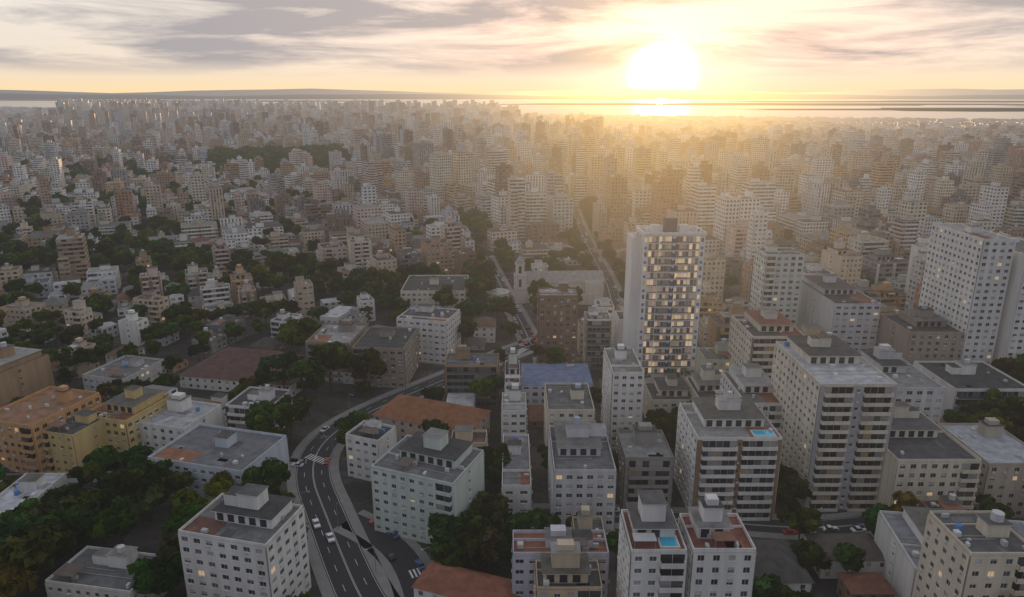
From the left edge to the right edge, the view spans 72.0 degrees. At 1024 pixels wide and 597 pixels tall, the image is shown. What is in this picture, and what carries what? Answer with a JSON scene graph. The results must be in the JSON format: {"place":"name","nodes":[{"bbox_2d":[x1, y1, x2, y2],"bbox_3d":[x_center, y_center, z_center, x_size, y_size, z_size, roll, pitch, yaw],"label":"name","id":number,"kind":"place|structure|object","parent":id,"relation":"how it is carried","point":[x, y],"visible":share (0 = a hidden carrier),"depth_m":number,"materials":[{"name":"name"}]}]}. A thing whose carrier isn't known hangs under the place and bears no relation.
{"place":"outdoors","nodes":[
{"label":"outdoors","id":0,"kind":"place"},
{"bbox_2d":[0,164,1017,596],"bbox_3d":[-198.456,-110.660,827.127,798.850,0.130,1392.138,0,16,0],"label":"roads","id":1,"kind":"structure","parent":0,"point":[346,564],"depth_m":216.60,"materials":[{"name":"asphalt"},{"name":"grey asphalt"},{"name":"road paint"}]},
{"bbox_2d":[3,209,866,570],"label":"cars","id":2,"kind":"object","parent":1,"relation":"on","point":[857,527],"visible":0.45,"depth_m":211.95,"materials":[{"name":"paint"}]},
{"bbox_2d":[0,99,1023,596],"bbox_3d":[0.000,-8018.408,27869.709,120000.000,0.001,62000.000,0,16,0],"label":"ground","id":3,"kind":"structure","parent":0,"point":[324,407],"depth_m":292.69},
{"bbox_2d":[22,211,824,572],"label":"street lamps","id":4,"kind":"object","parent":3,"relation":"on","point":[430,373],"visible":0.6,"depth_m":216.47,"materials":[{"name":"grey metal"}]},
{"bbox_2d":[0,128,1023,596],"bbox_3d":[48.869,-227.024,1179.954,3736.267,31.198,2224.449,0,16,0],"label":"trees","id":5,"kind":"object","parent":3,"relation":"on","point":[52,526],"depth_m":289.08,"materials":[{"name":"green plant"}]},
{"bbox_2d":[0,206,1023,596],"bbox_3d":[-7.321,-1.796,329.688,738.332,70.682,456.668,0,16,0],"label":"buildings","id":6,"kind":"structure","parent":3,"relation":"on","point":[830,374],"depth_m":238.03,"materials":[{"name":"white concrete"}]},
{"bbox_2d":[0,98,1023,294],"bbox_3d":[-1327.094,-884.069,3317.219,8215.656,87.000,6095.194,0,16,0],"label":"buildings","id":7,"kind":"structure","parent":3,"relation":"on","point":[712,177],"depth_m":860.47,"materials":[{"name":"beige concrete"}]},
{"bbox_2d":[0,88,1023,111],"bbox_3d":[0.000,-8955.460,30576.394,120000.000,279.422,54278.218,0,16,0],"label":"hills","id":8,"kind":"structure","parent":3,"relation":"on","point":[632,93],"depth_m":16385.91,"materials":[{"name":"grey"}]},
{"bbox_2d":[486,257,604,304],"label":"church","id":9,"kind":"structure","parent":3,"relation":"on","point":[590,283],"depth_m":436.93,"materials":[{"name":"beige paint"}]},
{"bbox_2d":[622,216,705,380],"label":"high-rise tower","id":10,"kind":"structure","parent":3,"relation":"on","point":[663,278],"depth_m":303.88,"materials":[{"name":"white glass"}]},
{"bbox_2d":[0,99,1023,119],"bbox_3d":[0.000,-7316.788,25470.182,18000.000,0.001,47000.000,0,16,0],"label":"water","id":11,"kind":"structure","parent":0,"point":[737,110],"depth_m":6136.19,"materials":[{"name":"grey liquid"}]},
{"bbox_2d":[0,0,1023,92],"label":"sky","id":12,"kind":"structure","parent":0,"point":[94,46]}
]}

